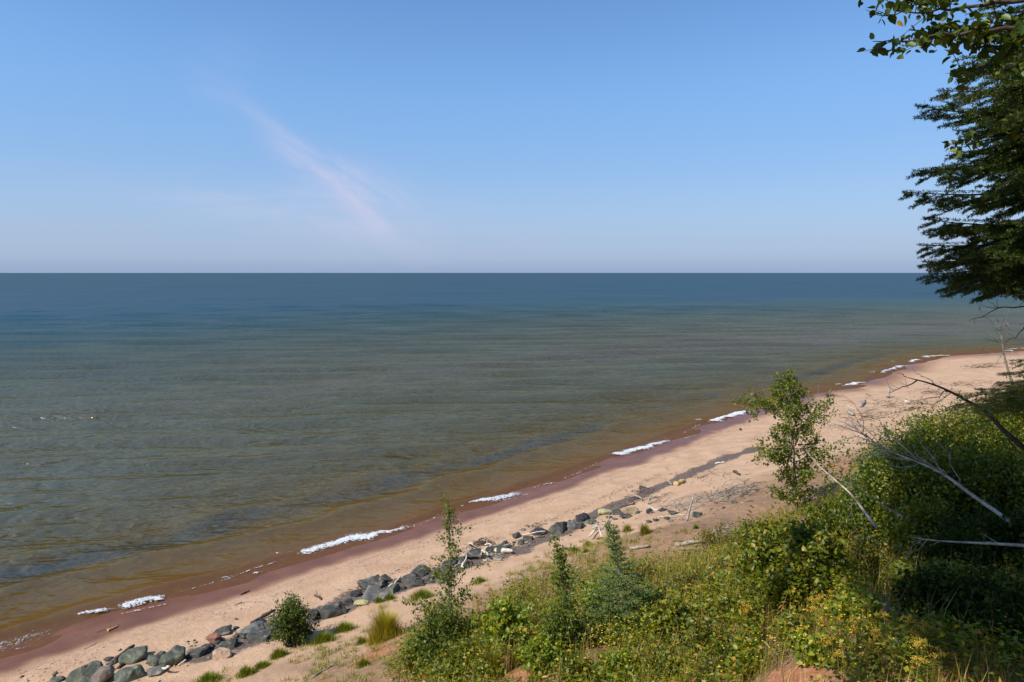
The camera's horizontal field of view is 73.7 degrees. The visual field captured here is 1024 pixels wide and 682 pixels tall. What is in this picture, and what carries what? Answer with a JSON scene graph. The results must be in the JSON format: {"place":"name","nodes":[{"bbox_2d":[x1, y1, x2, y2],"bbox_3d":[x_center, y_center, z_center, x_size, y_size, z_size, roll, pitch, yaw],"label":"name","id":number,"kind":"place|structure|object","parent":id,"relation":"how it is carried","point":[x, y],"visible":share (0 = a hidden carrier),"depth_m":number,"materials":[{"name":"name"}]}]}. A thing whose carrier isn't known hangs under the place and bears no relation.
{"place":"outdoors","nodes":[
{"label":"outdoors","id":0,"kind":"place"},
{"bbox_2d":[0,273,1023,658],"bbox_3d":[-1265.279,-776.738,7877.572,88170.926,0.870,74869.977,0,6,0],"label":"water","id":1,"kind":"structure","parent":0,"point":[170,435],"depth_m":71.39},
{"bbox_2d":[0,348,1015,648],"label":"foam","id":2,"kind":"object","parent":1,"relation":"on","point":[312,548],"visible":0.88,"depth_m":31.17,"materials":[{"name":"white"}]},
{"bbox_2d":[0,351,1023,681],"bbox_3d":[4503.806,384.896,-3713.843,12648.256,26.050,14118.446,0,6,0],"label":"ground","id":3,"kind":"structure","parent":0,"point":[166,625],"depth_m":26.60,"materials":[{"name":"sand"}]},
{"bbox_2d":[65,660,102,681],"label":"boulder","id":4,"kind":"object","parent":3,"relation":"on","point":[85,673],"visible":0.84,"depth_m":19.27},
{"bbox_2d":[90,664,114,681],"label":"boulder","id":5,"kind":"object","parent":3,"relation":"on","point":[103,673],"visible":1,"depth_m":19.02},
{"bbox_2d":[114,664,146,681],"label":"boulder","id":6,"kind":"object","parent":3,"relation":"on","point":[131,673],"visible":0.96,"depth_m":19.02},
{"bbox_2d":[118,645,147,664],"bbox_3d":[-11.261,9.436,20.331,0.807,0.452,0.624,-4,7,-36],"label":"boulder","id":7,"kind":"object","parent":3,"relation":"on","point":[131,656],"visible":0.84,"depth_m":20.20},
{"bbox_2d":[146,654,160,666],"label":"boulder","id":8,"kind":"object","parent":3,"relation":"on","point":[152,660],"visible":0.76,"depth_m":19.81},
{"bbox_2d":[147,664,168,676],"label":"boulder","id":9,"kind":"object","parent":3,"relation":"on","point":[154,671],"visible":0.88,"depth_m":19.20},
{"bbox_2d":[159,645,185,666],"bbox_3d":[-9.791,9.307,19.886,0.525,0.628,0.794,2,6,20],"label":"boulder","id":10,"kind":"object","parent":3,"relation":"on","point":[175,655],"visible":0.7,"depth_m":19.71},
{"bbox_2d":[186,643,209,658],"bbox_3d":[-9.337,9.282,20.322,0.698,0.346,0.588,-24,22,-39],"label":"boulder","id":11,"kind":"object","parent":3,"relation":"on","point":[201,651],"visible":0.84,"depth_m":20.17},
{"bbox_2d":[191,670,234,681],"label":"grass clump","id":12,"kind":"object","parent":3,"relation":"on","point":[207,676],"visible":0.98,"depth_m":18.26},
{"bbox_2d":[212,647,231,660],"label":"boulder","id":13,"kind":"object","parent":3,"relation":"on","point":[220,653],"visible":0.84,"depth_m":19.76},
{"bbox_2d":[214,625,231,634],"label":"boulder","id":14,"kind":"object","parent":3,"relation":"on","point":[224,630],"visible":0.91,"depth_m":21.68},
{"bbox_2d":[213,638,237,650],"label":"boulder","id":15,"kind":"object","parent":3,"relation":"on","point":[230,644],"visible":0.74,"depth_m":20.51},
{"bbox_2d":[232,663,259,679],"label":"grass clump","id":16,"kind":"object","parent":3,"relation":"on","point":[246,670],"visible":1,"depth_m":18.11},
{"bbox_2d":[237,621,264,635],"bbox_3d":[-8.154,9.127,21.486,0.825,0.373,0.570,-5,8,-43],"label":"boulder","id":17,"kind":"object","parent":3,"relation":"on","point":[255,626],"visible":0.68,"depth_m":21.43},
{"bbox_2d":[246,628,272,642],"bbox_3d":[-7.758,9.144,21.026,0.785,0.331,0.641,-10,4,-23],"label":"boulder","id":18,"kind":"object","parent":3,"relation":"on","point":[259,636],"visible":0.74,"depth_m":20.94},
{"bbox_2d":[267,645,293,660],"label":"grass clump","id":19,"kind":"object","parent":3,"relation":"on","point":[278,653],"visible":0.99,"depth_m":19.10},
{"bbox_2d":[263,591,319,647],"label":"shrub","id":20,"kind":"object","parent":3,"relation":"on","point":[293,624],"visible":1,"depth_m":19.90,"materials":[{"name":"green plant"}]},
{"bbox_2d":[298,630,342,647],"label":"grass clump","id":21,"kind":"object","parent":3,"relation":"on","point":[322,637],"visible":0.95,"depth_m":19.73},
{"bbox_2d":[319,601,347,618],"bbox_3d":[-5.881,8.920,22.400,0.965,0.562,0.649,-9,11,-15],"label":"boulder","id":22,"kind":"object","parent":3,"relation":"on","point":[332,610],"visible":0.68,"depth_m":22.19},
{"bbox_2d":[328,620,363,633],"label":"grass clump","id":23,"kind":"object","parent":3,"relation":"on","point":[343,627],"visible":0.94,"depth_m":20.62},
{"bbox_2d":[357,574,384,589],"bbox_3d":[-5.075,8.892,24.777,0.892,0.453,0.812,-13,16,-29],"label":"boulder","id":24,"kind":"object","parent":3,"relation":"on","point":[377,580],"visible":0.7,"depth_m":24.72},
{"bbox_2d":[361,585,390,600],"bbox_3d":[-4.692,8.755,23.481,0.985,0.455,0.720,1,6,9],"label":"boulder","id":25,"kind":"object","parent":3,"relation":"on","point":[371,593],"visible":0.75,"depth_m":23.45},
{"bbox_2d":[362,603,409,648],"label":"grass clump","id":26,"kind":"object","parent":3,"relation":"on","point":[385,626],"visible":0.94,"depth_m":17.90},
{"bbox_2d":[20,488,755,681],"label":"dark stones","id":27,"kind":"object","parent":3,"relation":"on","point":[161,653],"visible":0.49,"depth_m":22.93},
{"bbox_2d":[51,488,759,674],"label":"pale stones","id":28,"kind":"object","parent":3,"relation":"on","point":[55,673],"visible":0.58,"depth_m":25.34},
{"bbox_2d":[401,573,416,583],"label":"boulder","id":29,"kind":"object","parent":3,"relation":"on","point":[407,578],"visible":0.8,"depth_m":24.98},
{"bbox_2d":[391,625,436,681],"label":"leafy herb","id":30,"kind":"object","parent":3,"relation":"on","point":[408,656],"visible":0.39,"depth_m":13.98,"materials":[{"name":"green plant"}]},
{"bbox_2d":[402,587,437,601],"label":"grass clump","id":31,"kind":"object","parent":3,"relation":"on","point":[420,591],"visible":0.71,"depth_m":22.82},
{"bbox_2d":[410,565,430,577],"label":"boulder","id":32,"kind":"object","parent":3,"relation":"on","point":[418,572],"visible":0.86,"depth_m":25.61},
{"bbox_2d":[402,591,477,674],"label":"shrub","id":33,"kind":"object","parent":3,"relation":"on","point":[440,627],"visible":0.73,"depth_m":13.81,"materials":[{"name":"green plant"}]},
{"bbox_2d":[401,492,496,627],"bbox_3d":[-1.437,5.029,14.423,2.197,3.527,0.902,-4,7,-35],"label":"birch sapling","id":34,"kind":"object","parent":3,"relation":"on","point":[449,582],"visible":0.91,"depth_m":14.52,"materials":[{"name":"green plant"}]},
{"bbox_2d":[431,635,481,681],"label":"shrub","id":35,"kind":"object","parent":3,"relation":"on","point":[452,661],"visible":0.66,"depth_m":12.82,"materials":[{"name":"green plant"}]},
{"bbox_2d":[15,387,907,679],"bbox_3d":[12.685,7.092,45.346,5.410,0.743,74.798,6,8,45],"label":"wrack line","id":36,"kind":"object","parent":3,"relation":"on","point":[455,535],"visible":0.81,"depth_m":30.20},
{"bbox_2d":[465,548,483,558],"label":"boulder","id":37,"kind":"object","parent":3,"relation":"on","point":[476,552],"visible":0.75,"depth_m":26.78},
{"bbox_2d":[463,608,489,641],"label":"leafy herb","id":38,"kind":"object","parent":3,"relation":"on","point":[468,619],"visible":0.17,"depth_m":14.47,"materials":[{"name":"green plant"}]},
{"bbox_2d":[471,634,510,681],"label":"grass clump","id":39,"kind":"object","parent":3,"relation":"on","point":[491,656],"visible":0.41,"depth_m":12.44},
{"bbox_2d":[471,590,536,656],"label":"shrub","id":40,"kind":"object","parent":3,"relation":"on","point":[505,618],"visible":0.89,"depth_m":12.99,"materials":[{"name":"green plant"}]},
{"bbox_2d":[505,638,524,668],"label":"grass clump","id":41,"kind":"object","parent":3,"relation":"on","point":[510,660],"visible":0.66,"depth_m":12.54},
{"bbox_2d":[506,586,540,606],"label":"leafy herb","id":42,"kind":"object","parent":3,"relation":"on","point":[525,596],"visible":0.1,"depth_m":17.16,"materials":[{"name":"green plant"}]},
{"bbox_2d":[513,632,571,678],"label":"leafy herb","id":43,"kind":"object","parent":3,"relation":"on","point":[549,652],"visible":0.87,"depth_m":11.83,"materials":[{"name":"green plant"}]},
{"bbox_2d":[209,445,884,681],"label":"beach grass","id":44,"kind":"structure","parent":3,"relation":"on","point":[321,664],"depth_m":19.32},
{"bbox_2d":[548,521,566,533],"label":"boulder","id":45,"kind":"object","parent":3,"relation":"on","point":[558,527],"visible":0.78,"depth_m":29.45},
{"bbox_2d":[528,594,593,661],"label":"shrub","id":46,"kind":"object","parent":3,"relation":"on","point":[555,630],"visible":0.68,"depth_m":12.17,"materials":[{"name":"green plant"}]},
{"bbox_2d":[543,533,599,652],"bbox_3d":[1.032,4.596,12.271,0.716,2.206,1.127,-3,7,-31],"label":"poplar sapling","id":47,"kind":"object","parent":3,"relation":"on","point":[563,580],"visible":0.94,"depth_m":12.26,"materials":[{"name":"green plant"}]},
{"bbox_2d":[551,644,604,681],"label":"leafy herb","id":48,"kind":"object","parent":3,"relation":"on","point":[572,665],"visible":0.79,"depth_m":11.30,"materials":[{"name":"green plant"}]},
{"bbox_2d":[574,576,616,613],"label":"shrub","id":49,"kind":"object","parent":3,"relation":"on","point":[592,585],"visible":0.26,"depth_m":14.19,"materials":[{"name":"green plant"}]},
{"bbox_2d":[586,606,626,644],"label":"leafy herb","id":50,"kind":"object","parent":3,"relation":"on","point":[596,640],"visible":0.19,"depth_m":12.47,"materials":[{"name":"green plant"}]},
{"bbox_2d":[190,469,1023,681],"bbox_3d":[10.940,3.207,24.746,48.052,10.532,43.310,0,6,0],"label":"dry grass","id":51,"kind":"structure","parent":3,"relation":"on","point":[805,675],"depth_m":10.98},
{"bbox_2d":[592,640,644,681],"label":"leafy herb","id":52,"kind":"object","parent":3,"relation":"on","point":[614,660],"visible":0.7,"depth_m":10.93,"materials":[{"name":"green plant"}]},
{"bbox_2d":[582,521,658,647],"bbox_3d":[2.226,4.327,12.348,1.942,2.162,1.818,0,6,0],"label":"spruce","id":53,"kind":"object","parent":3,"relation":"on","point":[626,598],"visible":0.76,"depth_m":12.29,"materials":[{"name":"green plant"}]},
{"bbox_2d":[626,558,662,583],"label":"leafy herb","id":54,"kind":"object","parent":3,"relation":"on","point":[642,569],"visible":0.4,"depth_m":16.50,"materials":[{"name":"green plant"}]},
{"bbox_2d":[637,636,690,681],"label":"leafy herb","id":55,"kind":"object","parent":3,"relation":"on","point":[647,661],"visible":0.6,"depth_m":10.48,"materials":[{"name":"green plant"}]},
{"bbox_2d":[636,577,708,620],"bbox_3d":[2.851,4.834,12.594,1.333,0.680,1.662,0,6,0],"label":"spreading juniper","id":56,"kind":"object","parent":3,"relation":"on","point":[648,601],"visible":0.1,"depth_m":12.87,"materials":[{"name":"green plant"}]},
{"bbox_2d":[640,588,705,646],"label":"shrub","id":57,"kind":"object","parent":3,"relation":"on","point":[665,610],"visible":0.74,"depth_m":11.31,"materials":[{"name":"green plant"}]},
{"bbox_2d":[338,362,1011,590],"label":"dark driftwood litter","id":58,"kind":"object","parent":3,"relation":"on","point":[481,542],"visible":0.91,"depth_m":36.99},
{"bbox_2d":[660,561,726,598],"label":"shrub","id":59,"kind":"object","parent":3,"relation":"on","point":[692,575],"visible":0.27,"depth_m":13.08,"materials":[{"name":"green plant"}]},
{"bbox_2d":[378,420,1023,681],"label":"undergrowth","id":60,"kind":"object","parent":3,"relation":"on","point":[952,635],"visible":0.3,"depth_m":10.20,"materials":[{"name":"green plant"}]},
{"bbox_2d":[482,560,923,681],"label":"yellow wildflowers","id":61,"kind":"object","parent":3,"relation":"on","point":[746,637],"visible":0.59,"depth_m":9.17,"materials":[{"name":"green plant"}]},
{"bbox_2d":[677,612,736,656],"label":"leafy herb","id":62,"kind":"object","parent":3,"relation":"on","point":[702,630],"visible":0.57,"depth_m":10.56,"materials":[{"name":"green plant"}]},
{"bbox_2d":[391,475,1023,681],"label":"grass","id":63,"kind":"structure","parent":3,"relation":"on","point":[888,593],"depth_m":10.48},
{"bbox_2d":[691,520,738,553],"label":"shrub","id":64,"kind":"object","parent":3,"relation":"on","point":[709,537],"visible":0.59,"depth_m":19.60,"materials":[{"name":"green plant"}]},
{"bbox_2d":[485,396,961,560],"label":"driftwood litter","id":65,"kind":"object","parent":3,"relation":"on","point":[698,498],"visible":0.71,"depth_m":30.11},
{"bbox_2d":[704,551,744,586],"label":"leafy herb","id":66,"kind":"object","parent":3,"relation":"on","point":[721,566],"visible":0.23,"depth_m":13.76,"materials":[{"name":"green plant"}]},
{"bbox_2d":[706,582,767,627],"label":"leafy herb","id":67,"kind":"object","parent":3,"relation":"on","point":[726,605],"visible":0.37,"depth_m":10.99,"materials":[{"name":"green plant"}]},
{"bbox_2d":[718,638,772,674],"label":"leafy herb","id":68,"kind":"object","parent":3,"relation":"on","point":[751,655],"visible":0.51,"depth_m":9.45,"materials":[{"name":"green plant"}]},
{"bbox_2d":[724,513,777,556],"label":"shrub","id":69,"kind":"object","parent":3,"relation":"on","point":[744,521],"visible":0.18,"depth_m":14.93,"materials":[{"name":"green plant"}]},
{"bbox_2d":[738,600,772,624],"bbox_3d":[3.747,4.250,10.474,0.571,0.414,0.368,5,8,40],"label":"goldenrod","id":70,"kind":"object","parent":3,"relation":"on","point":[746,609],"visible":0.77,"depth_m":10.54,"materials":[{"name":"yellow plant"}]},
{"bbox_2d":[731,365,852,513],"bbox_3d":[9.123,3.415,23.205,3.647,5.229,3.261,0,6,0],"label":"alder tree","id":71,"kind":"object","parent":3,"relation":"on","point":[796,493],"visible":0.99,"depth_m":22.82,"materials":[{"name":"green plant"}]},
{"bbox_2d":[766,604,826,643],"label":"leafy herb","id":72,"kind":"object","parent":3,"relation":"on","point":[792,618],"visible":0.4,"depth_m":9.62,"materials":[{"name":"green plant"}]},
{"bbox_2d":[715,500,881,615],"bbox_3d":[4.653,3.548,10.907,2.293,2.029,2.087,-2,6,-17],"label":"shrub","id":73,"kind":"object","parent":3,"relation":"on","point":[783,559],"visible":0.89,"depth_m":10.66,"materials":[{"name":"green plant"}]},
{"bbox_2d":[802,603,831,628],"bbox_3d":[4.352,3.905,9.547,0.430,0.370,0.444,-2,6,-21],"label":"goldenrod","id":74,"kind":"object","parent":3,"relation":"on","point":[811,611],"visible":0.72,"depth_m":9.60,"materials":[{"name":"yellow plant"}]},
{"bbox_2d":[787,625,849,669],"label":"leafy herb","id":75,"kind":"object","parent":3,"relation":"on","point":[809,645],"visible":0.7,"depth_m":8.61,"materials":[{"name":"green plant"}]},
{"bbox_2d":[805,589,835,617],"bbox_3d":[4.507,3.827,9.831,0.578,0.358,0.365,-3,6,-24],"label":"goldenrod","id":76,"kind":"object","parent":3,"relation":"on","point":[821,597],"visible":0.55,"depth_m":9.85,"materials":[{"name":"yellow plant"}]},
{"bbox_2d":[794,472,872,545],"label":"shrub","id":77,"kind":"object","parent":3,"relation":"on","point":[828,502],"visible":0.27,"depth_m":16.69,"materials":[{"name":"green plant"}]},
{"bbox_2d":[798,433,878,529],"bbox_3d":[6.434,2.686,13.392,0.520,1.482,2.170,-2,6,-15],"label":"dead pole","id":78,"kind":"object","parent":3,"relation":"on","point":[865,512],"visible":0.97,"depth_m":13.08,"materials":[{"name":"grey wood"}]},
{"bbox_2d":[816,633,865,669],"bbox_3d":[4.020,3.844,8.375,0.538,0.361,0.458,2,6,19],"label":"goldenrod","id":79,"kind":"object","parent":3,"relation":"on","point":[836,663],"visible":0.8,"depth_m":8.36,"materials":[{"name":"yellow plant"}]},
{"bbox_2d":[820,583,887,627],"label":"leafy herb","id":80,"kind":"object","parent":3,"relation":"on","point":[853,597],"visible":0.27,"depth_m":9.20,"materials":[{"name":"green plant"}]},
{"bbox_2d":[845,615,880,644],"bbox_3d":[4.410,3.692,8.647,0.358,0.450,0.606,5,7,40],"label":"goldenrod","id":81,"kind":"object","parent":3,"relation":"on","point":[854,628],"visible":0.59,"depth_m":8.58,"materials":[{"name":"green plant"}]},
{"bbox_2d":[844,526,900,591],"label":"shrub","id":82,"kind":"object","parent":3,"relation":"on","point":[871,554],"visible":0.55,"depth_m":11.95,"materials":[{"name":"green plant"}]},
{"bbox_2d":[860,627,887,674],"bbox_3d":[4.223,3.677,7.976,0.483,0.534,0.260,-6,8,-44],"label":"goldenrod","id":83,"kind":"object","parent":3,"relation":"on","point":[873,640],"visible":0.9,"depth_m":7.98,"materials":[{"name":"green plant"}]},
{"bbox_2d":[811,432,955,558],"bbox_3d":[8.383,3.463,15.020,2.817,2.937,2.828,0,6,0],"label":"tall shrub","id":84,"kind":"object","parent":3,"relation":"on","point":[853,515],"visible":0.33,"depth_m":14.95,"materials":[{"name":"green plant"}]},
{"bbox_2d":[827,407,958,505],"bbox_3d":[9.958,3.383,17.570,3.844,3.492,3.276,0,6,0],"label":"tall shrub","id":85,"kind":"object","parent":3,"relation":"on","point":[905,435],"visible":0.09,"depth_m":17.22,"materials":[{"name":"green plant"}]},
{"bbox_2d":[874,611,933,671],"bbox_3d":[4.550,3.509,7.952,0.626,0.691,0.290,3,6,28],"label":"goldenrod","id":86,"kind":"object","parent":3,"relation":"on","point":[885,614],"visible":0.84,"depth_m":7.93,"materials":[{"name":"yellow flower petals"},{"name":"green leaf"}]},
{"bbox_2d":[797,385,1013,523],"bbox_3d":[6.906,1.799,12.280,1.246,1.591,4.156,-4,7,-34],"label":"dead tree","id":87,"kind":"object","parent":3,"relation":"on","point":[987,505],"visible":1,"depth_m":12.16,"materials":[{"name":"wood"}]},
{"bbox_2d":[852,397,980,463],"bbox_3d":[11.105,3.168,18.299,3.165,3.397,3.362,-3,7,-31],"label":"tall shrub","id":88,"kind":"object","parent":3,"relation":"on","point":[909,417],"visible":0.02,"depth_m":18.37,"materials":[{"name":"green plant"}]},
{"bbox_2d":[853,437,985,559],"bbox_3d":[8.684,3.405,14.341,2.824,2.840,2.731,0,6,0],"label":"tall shrub","id":89,"kind":"object","parent":3,"relation":"on","point":[903,484],"visible":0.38,"depth_m":14.12,"materials":[{"name":"green plant"}]},
{"bbox_2d":[885,547,959,625],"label":"shrub","id":90,"kind":"object","parent":3,"relation":"on","point":[925,583],"visible":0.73,"depth_m":9.03,"materials":[{"name":"green plant"}]},
{"bbox_2d":[888,478,962,562],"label":"shrub","id":91,"kind":"object","parent":3,"relation":"on","point":[924,515],"visible":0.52,"depth_m":12.86,"materials":[{"name":"green plant"}]},
{"bbox_2d":[906,637,948,681],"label":"goldenrod","id":92,"kind":"object","parent":3,"relation":"on","point":[919,663],"visible":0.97,"depth_m":7.40,"materials":[{"name":"yellow plant"}]},
{"bbox_2d":[857,0,1023,159],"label":"birch tree","id":93,"kind":"object","parent":3,"relation":"on","point":[980,32],"visible":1,"depth_m":5.19,"materials":[{"name":"green plant"}]},
{"bbox_2d":[867,430,1016,535],"bbox_3d":[9.162,3.302,14.408,2.932,2.753,2.850,0,6,0],"label":"tall shrub","id":94,"kind":"object","parent":3,"relation":"on","point":[961,466],"visible":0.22,"depth_m":13.85,"materials":[{"name":"green plant"}]},
{"bbox_2d":[902,501,988,576],"bbox_3d":[7.578,3.461,11.576,1.636,1.542,1.507,0,6,0],"label":"shrub","id":95,"kind":"object","parent":3,"relation":"on","point":[942,549],"visible":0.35,"depth_m":11.56,"materials":[{"name":"green plant"}]},
{"bbox_2d":[882,385,1023,476],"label":"tall shrub","id":96,"kind":"object","parent":3,"relation":"on","point":[946,431],"visible":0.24,"depth_m":17.12,"materials":[{"name":"green plant"}]},
{"bbox_2d":[883,365,1023,451],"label":"dead branch","id":97,"kind":"object","parent":3,"relation":"on","point":[1014,440],"visible":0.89,"depth_m":8.94,"materials":[{"name":"wood"}]},
{"bbox_2d":[897,0,1023,304],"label":"fir tree","id":98,"kind":"object","parent":3,"relation":"on","point":[995,266],"visible":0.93,"depth_m":6.37,"materials":[{"name":"green plant"}]},
{"bbox_2d":[899,533,1023,563],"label":"fallen pole","id":99,"kind":"object","parent":3,"relation":"on","point":[1002,544],"visible":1,"depth_m":9.36,"materials":[{"name":"grey wood"}]},
{"bbox_2d":[906,397,1022,466],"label":"tall shrub","id":100,"kind":"object","parent":3,"relation":"on","point":[996,427],"visible":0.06,"depth_m":17.88,"materials":[{"name":"green plant"}]},
{"bbox_2d":[918,424,1023,523],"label":"tall shrub","id":101,"kind":"object","parent":3,"relation":"on","point":[971,463],"visible":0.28,"depth_m":13.86,"materials":[{"name":"green plant"}]},
{"bbox_2d":[923,390,1023,460],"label":"tall shrub","id":102,"kind":"object","parent":3,"relation":"on","point":[1012,421],"visible":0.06,"depth_m":17.95,"materials":[{"name":"green plant"}]},
{"bbox_2d":[931,561,1020,636],"bbox_3d":[5.977,3.339,8.619,1.065,1.089,1.079,0,6,0],"label":"shrub","id":103,"kind":"object","parent":3,"relation":"on","point":[964,596],"visible":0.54,"depth_m":8.56,"materials":[{"name":"green plant"}]},
{"bbox_2d":[935,422,1023,521],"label":"tall shrub","id":104,"kind":"object","parent":3,"relation":"on","point":[1008,453],"visible":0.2,"depth_m":14.24,"materials":[{"name":"green plant"}]},
{"bbox_2d":[939,494,1023,582],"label":"shrub","id":105,"kind":"object","parent":3,"relation":"on","point":[1001,530],"visible":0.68,"depth_m":10.42,"materials":[{"name":"green plant"}]},
{"bbox_2d":[939,376,1023,460],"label":"tall shrub","id":106,"kind":"object","parent":3,"relation":"on","point":[1010,425],"visible":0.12,"depth_m":18.02,"materials":[{"name":"green plant"}]},
{"bbox_2d":[946,359,1023,420],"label":"young fir","id":107,"kind":"object","parent":3,"relation":"on","point":[1014,404],"visible":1,"depth_m":8.21,"materials":[{"name":"green plant"}]},
{"bbox_2d":[962,569,1023,664],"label":"shrub","id":108,"kind":"object","parent":3,"relation":"on","point":[1006,606],"visible":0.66,"depth_m":7.84,"materials":[{"name":"green plant"}]},
{"bbox_2d":[968,460,1023,506],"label":"shrub","id":109,"kind":"object","parent":3,"relation":"on","point":[1001,491],"visible":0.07,"depth_m":13.95,"materials":[{"name":"green plant"}]},
{"bbox_2d":[978,303,1017,389],"bbox_3d":[8.046,0.092,11.173,0.462,1.537,0.730,0,6,0],"label":"bare sapling","id":110,"kind":"object","parent":3,"relation":"on","point":[1002,348],"visible":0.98,"depth_m":11.17,"materials":[{"name":"grey plant"}]},
{"bbox_2d":[0,0,1023,272],"label":"sky","id":111,"kind":"structure","parent":0,"point":[137,136],"materials":[{"name":"blue"}]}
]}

